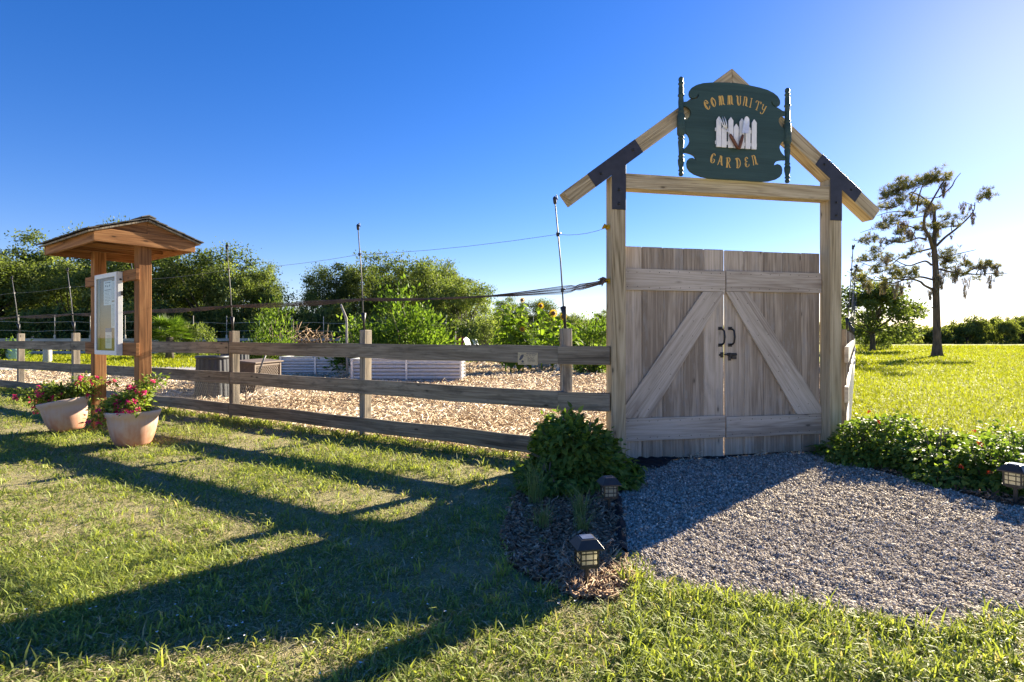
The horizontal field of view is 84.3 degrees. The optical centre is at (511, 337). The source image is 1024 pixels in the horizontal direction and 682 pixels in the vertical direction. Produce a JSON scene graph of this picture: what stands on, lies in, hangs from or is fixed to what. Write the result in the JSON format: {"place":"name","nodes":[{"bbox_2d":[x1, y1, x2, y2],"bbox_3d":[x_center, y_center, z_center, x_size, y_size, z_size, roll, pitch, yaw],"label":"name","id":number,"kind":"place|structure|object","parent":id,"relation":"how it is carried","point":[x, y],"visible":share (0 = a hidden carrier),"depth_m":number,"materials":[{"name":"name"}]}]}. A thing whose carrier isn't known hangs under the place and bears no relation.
{"place":"outdoors","nodes":[
{"label":"outdoors","id":0,"kind":"place"},
{"bbox_2d":[0,353,258,367],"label":"garden grass","id":1,"kind":"structure","parent":0,"point":[58,358],"depth_m":28.20,"materials":[{"name":"green plant"}]},
{"bbox_2d":[0,385,1023,681],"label":"lawn","id":2,"kind":"structure","parent":0,"point":[374,544],"depth_m":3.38,"materials":[{"name":"green plant"}]},
{"bbox_2d":[36,396,88,432],"bbox_3d":[-5.703,0.984,7.180,0.534,0.463,0.544,0,0,0],"label":"flower pot","id":3,"kind":"object","parent":2,"relation":"on","point":[65,415],"visible":0.92,"depth_m":7.01,"materials":[{"name":"ceramic"}]},
{"bbox_2d":[4,370,122,413],"bbox_3d":[-5.754,0.724,7.181,1.207,0.600,0.776,0,0,0],"label":"bougainvillea","id":4,"kind":"object","parent":3,"relation":"in","point":[81,383],"visible":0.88,"depth_m":7.09,"materials":[{"name":"green plant"}]},
{"bbox_2d":[35,215,203,428],"bbox_3d":[-4.916,-0.099,7.059,1.887,2.618,1.221,0,0,37],"label":"notice kiosk","id":5,"kind":"object","parent":2,"relation":"on","point":[141,243],"visible":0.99,"depth_m":6.60,"materials":[{"name":"brown wood"}]},
{"bbox_2d":[95,271,122,355],"bbox_3d":[-4.911,-0.280,6.877,0.739,0.990,0.066,0,0,37],"label":"display case","id":6,"kind":"object","parent":5,"relation":"attached to","point":[102,316],"visible":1,"depth_m":6.90,"materials":[{"name":"silver metal"}]},
{"bbox_2d":[95,272,117,354],"bbox_3d":[-4.930,-0.280,6.859,0.724,0.984,0.015,0,0,37],"label":"door","id":7,"kind":"structure","parent":6,"relation":"in","point":[113,274],"depth_m":6.72,"materials":[{"name":"silver metal"}]},
{"bbox_2d":[104,280,111,304],"bbox_3d":[-4.962,-0.544,6.938,0.262,0.298,0.002,0,0,37],"label":"notice","id":8,"kind":"object","parent":6,"relation":"attached to","point":[107,292],"visible":1,"depth_m":6.92,"materials":[{"name":"white paper"}]},
{"bbox_2d":[103,407,161,447],"bbox_3d":[-4.210,1.004,6.280,0.544,0.392,0.544,0,0,0],"label":"flower pot","id":9,"kind":"object","parent":2,"relation":"on","point":[126,429],"visible":0.84,"depth_m":6.11,"materials":[{"name":"ceramic"}]},
{"bbox_2d":[78,371,169,431],"bbox_3d":[-4.304,0.703,6.334,0.882,0.649,0.802,0,0,0],"label":"bougainvillea","id":10,"kind":"object","parent":9,"relation":"in","point":[132,399],"visible":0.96,"depth_m":6.17,"materials":[{"name":"green plant"}]},
{"bbox_2d":[18,414,1002,681],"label":"clover flowers","id":11,"kind":"object","parent":2,"relation":"on","point":[446,610],"visible":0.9,"depth_m":2.35,"materials":[{"name":"white plant"}]},
{"bbox_2d":[498,480,635,601],"bbox_3d":[0.399,1.192,4.073,0.908,0.001,2.994,0,0,11],"label":"mulch bed","id":12,"kind":"object","parent":2,"relation":"on","point":[579,598],"visible":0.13,"depth_m":3.22,"materials":[{"name":"brown wood"}]},
{"bbox_2d":[503,454,562,504],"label":"grass clump","id":13,"kind":"object","parent":12,"relation":"on","point":[533,487],"visible":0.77,"depth_m":4.00,"materials":[{"name":"green plant"}]},
{"bbox_2d":[523,495,556,530],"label":"grass clump","id":14,"kind":"object","parent":12,"relation":"on","point":[543,519],"visible":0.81,"depth_m":3.50,"materials":[{"name":"green plant"}]},
{"bbox_2d":[513,462,590,499],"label":"shrub","id":15,"kind":"object","parent":12,"relation":"on","point":[549,490],"visible":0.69,"depth_m":4.24,"materials":[{"name":"green plant"}]},
{"bbox_2d":[510,401,647,498],"bbox_3d":[0.566,0.900,4.698,1.206,0.691,1.118,0,0,0],"label":"round bush","id":16,"kind":"object","parent":12,"relation":"on","point":[590,450],"visible":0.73,"depth_m":4.48,"materials":[{"name":"green plant"}]},
{"bbox_2d":[554,476,608,517],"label":"grass clump","id":17,"kind":"object","parent":12,"relation":"on","point":[579,503],"visible":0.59,"depth_m":3.71,"materials":[{"name":"green plant"}]},
{"bbox_2d":[571,504,601,533],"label":"grass clump","id":18,"kind":"object","parent":12,"relation":"on","point":[580,523],"visible":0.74,"depth_m":3.42,"materials":[{"name":"green plant"}]},
{"bbox_2d":[569,534,604,583],"bbox_3d":[0.356,1.100,2.700,0.132,0.300,0.132,0,0,-12],"label":"path light","id":19,"kind":"object","parent":12,"relation":"on","point":[587,548],"visible":0.94,"depth_m":2.66,"materials":[{"name":"brown metal"}]},
{"bbox_2d":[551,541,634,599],"bbox_3d":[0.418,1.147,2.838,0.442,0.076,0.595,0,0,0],"label":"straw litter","id":20,"kind":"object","parent":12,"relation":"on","point":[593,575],"visible":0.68,"depth_m":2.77,"materials":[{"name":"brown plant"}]},
{"bbox_2d":[596,475,621,509],"bbox_3d":[0.657,1.097,3.830,0.136,0.308,0.136,0,0,-8],"label":"path light","id":21,"kind":"object","parent":12,"relation":"on","point":[611,483],"visible":0.93,"depth_m":3.79,"materials":[{"name":"brown metal"}]},
{"bbox_2d":[610,460,632,552],"bbox_3d":[0.807,1.163,4.218,0.176,0.057,2.308,0,0,13],"label":"ground fabric","id":22,"kind":"object","parent":12,"relation":"on","point":[621,535],"visible":0.45,"depth_m":3.51,"materials":[{"name":"black fabric"}]},
{"bbox_2d":[607,557,658,585],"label":"grass clump","id":23,"kind":"object","parent":12,"relation":"on","point":[628,574],"visible":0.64,"depth_m":2.73,"materials":[{"name":"green plant"}]},
{"bbox_2d":[848,458,1023,505],"bbox_3d":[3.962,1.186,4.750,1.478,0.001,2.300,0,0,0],"label":"shrub bed","id":24,"kind":"object","parent":2,"relation":"on","point":[999,500],"visible":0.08,"depth_m":4.24,"materials":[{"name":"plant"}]},
{"bbox_2d":[805,410,930,469],"bbox_3d":[3.493,0.961,5.442,1.228,0.555,0.960,0,0,0],"label":"shrub","id":25,"kind":"object","parent":24,"relation":"on","point":[857,430],"visible":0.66,"depth_m":5.31,"materials":[{"name":"green plant"}]},
{"bbox_2d":[866,425,1004,478],"bbox_3d":[3.731,1.004,4.922,1.040,0.459,0.914,0,0,0],"label":"shrub","id":26,"kind":"object","parent":24,"relation":"on","point":[937,453],"visible":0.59,"depth_m":4.95,"materials":[{"name":"green plant"}]},
{"bbox_2d":[909,431,1023,498],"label":"shrub","id":27,"kind":"object","parent":24,"relation":"on","point":[970,474],"visible":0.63,"depth_m":4.49,"materials":[{"name":"green plant"}]},
{"bbox_2d":[973,418,1023,455],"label":"shrub","id":28,"kind":"object","parent":24,"relation":"on","point":[1014,440],"visible":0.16,"depth_m":4.89,"materials":[{"name":"green plant"}]},
{"bbox_2d":[975,443,1023,496],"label":"shrub","id":29,"kind":"object","parent":24,"relation":"on","point":[994,477],"visible":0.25,"depth_m":4.36,"materials":[{"name":"green plant"}]},
{"bbox_2d":[997,462,1023,503],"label":"path light","id":30,"kind":"object","parent":24,"relation":"on","point":[1013,475],"visible":0.94,"depth_m":4.02,"materials":[{"name":"brown metal"}]},
{"bbox_2d":[0,341,1023,454],"bbox_3d":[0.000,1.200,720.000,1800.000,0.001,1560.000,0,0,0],"label":"ground","id":31,"kind":"structure","parent":0,"point":[980,344],"depth_m":12.51,"materials":[{"name":"green plant"}]},
{"bbox_2d":[0,318,40,350],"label":"shrub thicket","id":32,"kind":"object","parent":31,"relation":"on","point":[5,333],"visible":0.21,"depth_m":44.07,"materials":[{"name":"green plant"}]},
{"bbox_2d":[0,250,76,331],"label":"oak tree","id":33,"kind":"object","parent":31,"relation":"on","point":[3,287],"visible":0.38,"depth_m":47.60,"materials":[{"name":"green plant"}]},
{"bbox_2d":[6,300,70,350],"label":"shrub thicket","id":34,"kind":"object","parent":31,"relation":"on","point":[34,325],"visible":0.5,"depth_m":43.80,"materials":[{"name":"green plant"}]},
{"bbox_2d":[0,225,89,349],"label":"oak tree","id":35,"kind":"object","parent":31,"relation":"on","point":[35,256],"visible":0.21,"depth_m":52.05,"materials":[{"name":"green plant"}]},
{"bbox_2d":[27,306,89,350],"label":"shrub thicket","id":36,"kind":"object","parent":31,"relation":"on","point":[60,322],"visible":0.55,"depth_m":44.27,"materials":[{"name":"green plant"}]},
{"bbox_2d":[1,257,127,350],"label":"oak tree","id":37,"kind":"object","parent":31,"relation":"on","point":[51,283],"visible":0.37,"depth_m":47.56,"materials":[{"name":"green plant"}]},
{"bbox_2d":[45,212,152,310],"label":"oak tree","id":38,"kind":"object","parent":31,"relation":"on","point":[80,261],"visible":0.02,"depth_m":58.60,"materials":[{"name":"green plant"}]},
{"bbox_2d":[80,310,133,350],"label":"shrub thicket","id":39,"kind":"object","parent":31,"relation":"on","point":[129,334],"visible":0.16,"depth_m":44.06,"materials":[{"name":"green plant"}]},
{"bbox_2d":[123,294,165,337],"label":"shrub thicket","id":40,"kind":"object","parent":31,"relation":"on","point":[130,309],"visible":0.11,"depth_m":44.93,"materials":[{"name":"green plant"}]},
{"bbox_2d":[78,257,218,317],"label":"oak tree","id":41,"kind":"object","parent":31,"relation":"on","point":[128,286],"visible":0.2,"depth_m":48.63,"materials":[{"name":"green plant"}]},
{"bbox_2d":[152,313,196,358],"bbox_3d":[-18.723,-0.124,31.044,2.672,2.648,2.634,0,0,-34],"label":"palmetto","id":42,"kind":"object","parent":31,"relation":"on","point":[175,325],"visible":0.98,"depth_m":30.80,"materials":[{"name":"green plant"}]},
{"bbox_2d":[152,307,200,341],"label":"shrub thicket","id":43,"kind":"object","parent":31,"relation":"on","point":[178,314],"visible":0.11,"depth_m":44.86,"materials":[{"name":"green plant"}]},
{"bbox_2d":[173,321,217,356],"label":"shrub thicket","id":44,"kind":"object","parent":31,"relation":"on","point":[203,332],"visible":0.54,"depth_m":32.70,"materials":[{"name":"green plant"}]},
{"bbox_2d":[123,236,282,341],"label":"oak tree","id":45,"kind":"object","parent":31,"relation":"on","point":[184,293],"visible":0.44,"depth_m":48.47,"materials":[{"name":"green plant"}]},
{"bbox_2d":[190,300,235,341],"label":"shrub thicket","id":46,"kind":"object","parent":31,"relation":"on","point":[198,315],"visible":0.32,"depth_m":46.68,"materials":[{"name":"green plant"}]},
{"bbox_2d":[199,311,252,341],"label":"shrub thicket","id":47,"kind":"object","parent":31,"relation":"on","point":[220,323],"visible":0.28,"depth_m":46.27,"materials":[{"name":"green plant"}]},
{"bbox_2d":[197,260,300,341],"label":"oak tree","id":48,"kind":"object","parent":31,"relation":"on","point":[244,287],"visible":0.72,"depth_m":47.63,"materials":[{"name":"green plant"}]},
{"bbox_2d":[240,312,267,341],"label":"shrub thicket","id":49,"kind":"object","parent":31,"relation":"on","point":[247,334],"visible":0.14,"depth_m":44.07,"materials":[{"name":"green plant"}]},
{"bbox_2d":[0,315,575,353],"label":"board fence","id":50,"kind":"object","parent":31,"relation":"on","point":[54,338],"visible":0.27,"depth_m":39.57,"materials":[{"name":"brown wood"}]},
{"bbox_2d":[262,298,313,337],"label":"shrub thicket","id":51,"kind":"object","parent":31,"relation":"on","point":[294,315],"visible":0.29,"depth_m":43.70,"materials":[{"name":"green plant"}]},
{"bbox_2d":[0,328,609,452],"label":"board fence","id":52,"kind":"object","parent":31,"relation":"on","point":[565,354],"visible":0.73,"depth_m":6.78,"materials":[{"name":"wood"}]},
{"bbox_2d":[356,223,365,329],"bbox_3d":[-1.820,-0.677,6.821,0.118,1.415,0.068,0,0,0],"label":"fence rod","id":53,"kind":"object","parent":52,"relation":"attached to","point":[363,315],"visible":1,"depth_m":6.81,"materials":[{"name":"black metal"}]},
{"bbox_2d":[518,352,537,364],"bbox_3d":[0.153,0.209,5.541,0.226,0.122,0.006,0,0,32],"label":"warning sign","id":54,"kind":"object","parent":52,"relation":"attached to","point":[527,358],"visible":1,"depth_m":5.54,"materials":[{"name":"white metal"}]},
{"bbox_2d":[553,195,566,327],"bbox_3d":[0.458,-0.666,5.400,0.139,1.393,0.068,0,0,0],"label":"fence rod","id":55,"kind":"object","parent":52,"relation":"attached to","point":[563,308],"visible":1,"depth_m":5.39,"materials":[{"name":"black metal"}]},
{"bbox_3d":[-6.379,-0.662,9.605,0.237,1.387,0.068,0,0,0],"label":"fence rod","id":56,"kind":"object","parent":52,"relation":"attached to","visible":0},
{"bbox_2d":[0,277,609,319],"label":"bird netting","id":57,"kind":"object","parent":56,"relation":"attached to","point":[602,280],"visible":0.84,"depth_m":6.81,"materials":[{"name":"black plastic"}]},
{"bbox_2d":[274,323,340,342],"bbox_3d":[-14.065,0.473,37.821,8.775,3.051,5.057,0,0,0],"label":"brush heap","id":58,"kind":"object","parent":31,"relation":"on","point":[304,340],"visible":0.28,"depth_m":37.92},
{"bbox_2d":[285,309,336,342],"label":"shrub thicket","id":59,"kind":"object","parent":31,"relation":"on","point":[314,326],"visible":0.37,"depth_m":43.65,"materials":[{"name":"green plant"}]},
{"bbox_2d":[295,262,367,319],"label":"oak tree","id":60,"kind":"object","parent":31,"relation":"on","point":[312,294],"visible":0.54,"depth_m":51.13,"materials":[{"name":"green plant"}]},
{"bbox_2d":[312,295,358,342],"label":"shrub thicket","id":61,"kind":"object","parent":31,"relation":"on","point":[329,312],"visible":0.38,"depth_m":44.17,"materials":[{"name":"green plant"}]},
{"bbox_2d":[319,320,354,342],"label":"shrub thicket","id":62,"kind":"object","parent":31,"relation":"on","point":[337,328],"visible":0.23,"depth_m":42.97,"materials":[{"name":"green plant"}]},
{"bbox_2d":[323,250,414,320],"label":"oak tree","id":63,"kind":"object","parent":31,"relation":"on","point":[369,274],"visible":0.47,"depth_m":52.53,"materials":[{"name":"green plant"}]},
{"bbox_2d":[0,361,819,460],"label":"garden mulch","id":64,"kind":"object","parent":31,"relation":"on","point":[496,425],"visible":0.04,"depth_m":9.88,"materials":[{"name":"brown wood"}]},
{"bbox_2d":[194,355,228,398],"bbox_3d":[-5.880,0.780,11.100,0.638,0.840,0.636,0,0,0],"label":"compost bin","id":65,"kind":"object","parent":64,"relation":"on","point":[212,362],"visible":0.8,"depth_m":10.86,"materials":[{"name":"grey plastic"}]},
{"bbox_2d":[242,315,277,358],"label":"leafy shrub","id":66,"kind":"object","parent":64,"relation":"on","point":[258,333],"visible":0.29,"depth_m":18.88,"materials":[{"name":"green plant"}]},
{"bbox_2d":[240,358,283,392],"bbox_3d":[-5.797,0.843,12.493,0.950,0.715,1.219,0,0,5],"label":"deck box","id":67,"kind":"object","parent":64,"relation":"on","point":[271,366],"visible":0.35,"depth_m":12.19,"materials":[{"name":"brown wicker"}]},
{"bbox_2d":[249,294,297,359],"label":"leafy shrub","id":68,"kind":"object","parent":64,"relation":"on","point":[271,321],"visible":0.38,"depth_m":19.38,"materials":[{"name":"green plant"}]},
{"bbox_2d":[279,356,349,373],"bbox_3d":[-6.317,0.908,18.710,2.312,0.583,1.178,0,0,0],"label":"raised bed","id":69,"kind":"object","parent":64,"relation":"on","point":[302,364],"visible":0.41,"depth_m":18.16,"materials":[{"name":"metal"}]},
{"bbox_2d":[318,313,394,373],"bbox_3d":[-4.994,0.213,18.331,2.530,2.179,2.212,0,0,0],"label":"leafy shrub","id":70,"kind":"object","parent":64,"relation":"on","point":[356,329],"visible":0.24,"depth_m":18.08,"materials":[{"name":"green plant"}]},
{"bbox_2d":[350,358,465,380],"bbox_3d":[-2.856,0.888,15.814,3.035,0.623,1.078,0,0,0],"label":"raised bed","id":71,"kind":"object","parent":64,"relation":"on","point":[395,369],"visible":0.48,"depth_m":15.32,"materials":[{"name":"metal"}]},
{"bbox_2d":[354,273,469,369],"bbox_3d":[-3.479,-0.433,18.765,4.538,3.540,3.070,0,0,0],"label":"leafy shrub","id":72,"kind":"object","parent":64,"relation":"on","point":[423,335],"visible":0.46,"depth_m":18.51,"materials":[{"name":"green plant"}]},
{"bbox_2d":[492,301,513,370],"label":"sunflower","id":73,"kind":"object","parent":64,"relation":"on","point":[506,317],"visible":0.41,"depth_m":19.58,"materials":[{"name":"green plant"}]},
{"bbox_2d":[497,314,527,371],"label":"sunflower","id":74,"kind":"object","parent":64,"relation":"on","point":[511,337],"visible":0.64,"depth_m":18.76,"materials":[{"name":"green plant"}]},
{"bbox_2d":[507,298,531,371],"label":"sunflower","id":75,"kind":"object","parent":64,"relation":"on","point":[518,311],"visible":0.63,"depth_m":19.18,"materials":[{"name":"green plant"}]},
{"bbox_2d":[483,319,598,364],"bbox_3d":[1.487,0.266,23.973,5.557,2.120,1.905,0,0,0],"label":"leafy shrub","id":76,"kind":"object","parent":64,"relation":"on","point":[537,332],"visible":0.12,"depth_m":23.88,"materials":[{"name":"green plant"}]},
{"bbox_2d":[529,302,553,370],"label":"sunflower","id":77,"kind":"object","parent":64,"relation":"on","point":[541,312],"visible":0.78,"depth_m":19.95,"materials":[{"name":"green plant"}]},
{"bbox_2d":[542,310,562,370],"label":"sunflower","id":78,"kind":"object","parent":64,"relation":"on","point":[548,324],"visible":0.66,"depth_m":19.93,"materials":[{"name":"green plant"}]},
{"bbox_2d":[549,310,605,345],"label":"leafy shrub","id":79,"kind":"object","parent":64,"relation":"on","point":[591,334],"visible":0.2,"depth_m":23.95,"materials":[{"name":"green plant"}]},
{"bbox_2d":[572,343,605,373],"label":"leafy shrub","id":80,"kind":"object","parent":64,"relation":"on","point":[592,368],"visible":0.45,"depth_m":18.36,"materials":[{"name":"green plant"}]},
{"bbox_2d":[353,249,467,335],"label":"oak tree","id":81,"kind":"object","parent":31,"relation":"on","point":[424,272],"visible":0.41,"depth_m":49.98,"materials":[{"name":"green plant"}]},
{"bbox_2d":[414,276,499,336],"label":"oak tree","id":82,"kind":"object","parent":31,"relation":"on","point":[457,289],"visible":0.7,"depth_m":45.87,"materials":[{"name":"green plant"}]},
{"bbox_2d":[438,318,480,344],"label":"shrub thicket","id":83,"kind":"object","parent":31,"relation":"on","point":[463,327],"visible":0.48,"depth_m":41.81,"materials":[{"name":"green plant"}]},
{"bbox_2d":[467,304,504,344],"bbox_3d":[-1.308,-0.287,30.054,2.086,3.025,1.786,0,0,40],"label":"tree","id":84,"kind":"object","parent":31,"relation":"on","point":[488,334],"visible":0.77,"depth_m":29.89,"materials":[{"name":"green plant"}]},
{"bbox_2d":[486,296,530,332],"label":"oak tree","id":85,"kind":"object","parent":31,"relation":"on","point":[509,300],"visible":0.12,"depth_m":65.06,"materials":[{"name":"green plant"}]},
{"bbox_2d":[513,297,576,343],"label":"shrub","id":86,"kind":"object","parent":31,"relation":"on","point":[547,307],"visible":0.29,"depth_m":67.11,"materials":[{"name":"green plant"}]},
{"bbox_2d":[842,329,855,433],"bbox_3d":[10.635,0.555,17.691,0.142,1.290,27.329,0,0,31],"label":"board fence","id":87,"kind":"object","parent":31,"relation":"on","point":[848,352],"visible":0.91,"depth_m":6.24,"materials":[{"name":"wood"}]},
{"bbox_2d":[855,326,894,349],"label":"shrub thicket","id":88,"kind":"object","parent":31,"relation":"on","point":[880,342],"visible":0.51,"depth_m":51.65,"materials":[{"name":"green plant"}]},
{"bbox_2d":[819,271,932,350],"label":"spreading tree","id":89,"kind":"object","parent":31,"relation":"on","point":[897,310],"visible":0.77,"depth_m":44.54,"materials":[{"name":"green plant"}]},
{"bbox_2d":[847,164,1006,356],"bbox_3d":[25.108,-4.489,34.796,9.000,11.750,5.404,0,0,-19],"label":"pine tree","id":90,"kind":"object","parent":31,"relation":"on","point":[925,180],"visible":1,"depth_m":34.24,"materials":[{"name":"green plant"}]},
{"bbox_2d":[921,326,955,343],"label":"distant tree","id":91,"kind":"object","parent":31,"relation":"on","point":[946,332],"visible":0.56,"depth_m":102.99,"materials":[{"name":"green plant"}]},
{"bbox_2d":[950,316,987,343],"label":"distant tree","id":92,"kind":"object","parent":31,"relation":"on","point":[968,329],"visible":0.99,"depth_m":103.36,"materials":[{"name":"green plant"}]},
{"bbox_2d":[962,314,996,343],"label":"distant tree","id":93,"kind":"object","parent":31,"relation":"on","point":[986,326],"visible":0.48,"depth_m":103.61,"materials":[{"name":"green plant"}]},
{"bbox_2d":[991,315,1023,343],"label":"distant tree","id":94,"kind":"object","parent":31,"relation":"on","point":[1009,331],"visible":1,"depth_m":102.47,"materials":[{"name":"green plant"}]},
{"bbox_2d":[0,0,1023,328],"label":"sky","id":95,"kind":"structure","parent":0,"point":[281,128],"materials":[{"name":"blue"}]},
{"bbox_2d":[622,453,1023,633],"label":"gravel path","id":96,"kind":"structure","parent":0,"point":[871,521],"depth_m":3.63,"materials":[{"name":"grey gravel"}]},
{"bbox_2d":[559,69,879,458],"bbox_3d":[2.112,-0.698,5.526,3.396,3.795,0.172,0,0,-12],"label":"gateway","id":97,"kind":"object","parent":96,"relation":"on","point":[716,351],"visible":0.94,"depth_m":5.56,"materials":[{"name":"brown wood"}]},
{"bbox_2d":[2,224,609,294],"bbox_3d":[-7.267,-1.002,10.201,19.124,0.108,0.153,0,0,31],"label":"fence wire","id":98,"kind":"object","parent":97,"relation":"attached to","point":[606,227],"visible":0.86,"depth_m":6.20,"materials":[{"name":"grey metal"}]},
{"bbox_2d":[677,76,791,182],"bbox_3d":[2.140,-1.973,5.417,1.210,0.938,0.074,0,0,-12],"label":"hanging sign","id":99,"kind":"object","parent":97,"relation":"attached to","point":[710,104],"visible":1,"depth_m":5.40,"materials":[{"name":"green wood"}]},
{"bbox_2d":[715,117,756,149],"bbox_3d":[2.142,-1.947,5.397,0.444,0.293,0.020,0,0,-12],"label":"picket ornament","id":100,"kind":"object","parent":99,"relation":"attached to","point":[735,131],"visible":0.99,"depth_m":5.39,"materials":[{"name":"white paint"}]},
{"bbox_2d":[629,451,812,467],"bbox_3d":[2.085,1.157,5.427,2.260,0.041,0.376,0,0,-12],"label":"ground fabric","id":101,"kind":"object","parent":96,"relation":"on","point":[657,462],"visible":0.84,"depth_m":5.34,"materials":[{"name":"black fabric"}]},
{"bbox_2d":[620,452,1023,523],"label":"gravel stones","id":102,"kind":"object","parent":96,"relation":"on","point":[953,503],"visible":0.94,"depth_m":4.16,"materials":[{"name":"grey gravel"}]},
{"bbox_2d":[624,520,1023,632],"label":"gravel stones","id":103,"kind":"object","parent":96,"relation":"on","point":[1004,591],"visible":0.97,"depth_m":2.96,"materials":[{"name":"grey gravel"}]},
{"bbox_2d":[851,343,1023,455],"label":"field grass","id":104,"kind":"structure","parent":0,"point":[997,363],"depth_m":13.87,"materials":[{"name":"green plant"}]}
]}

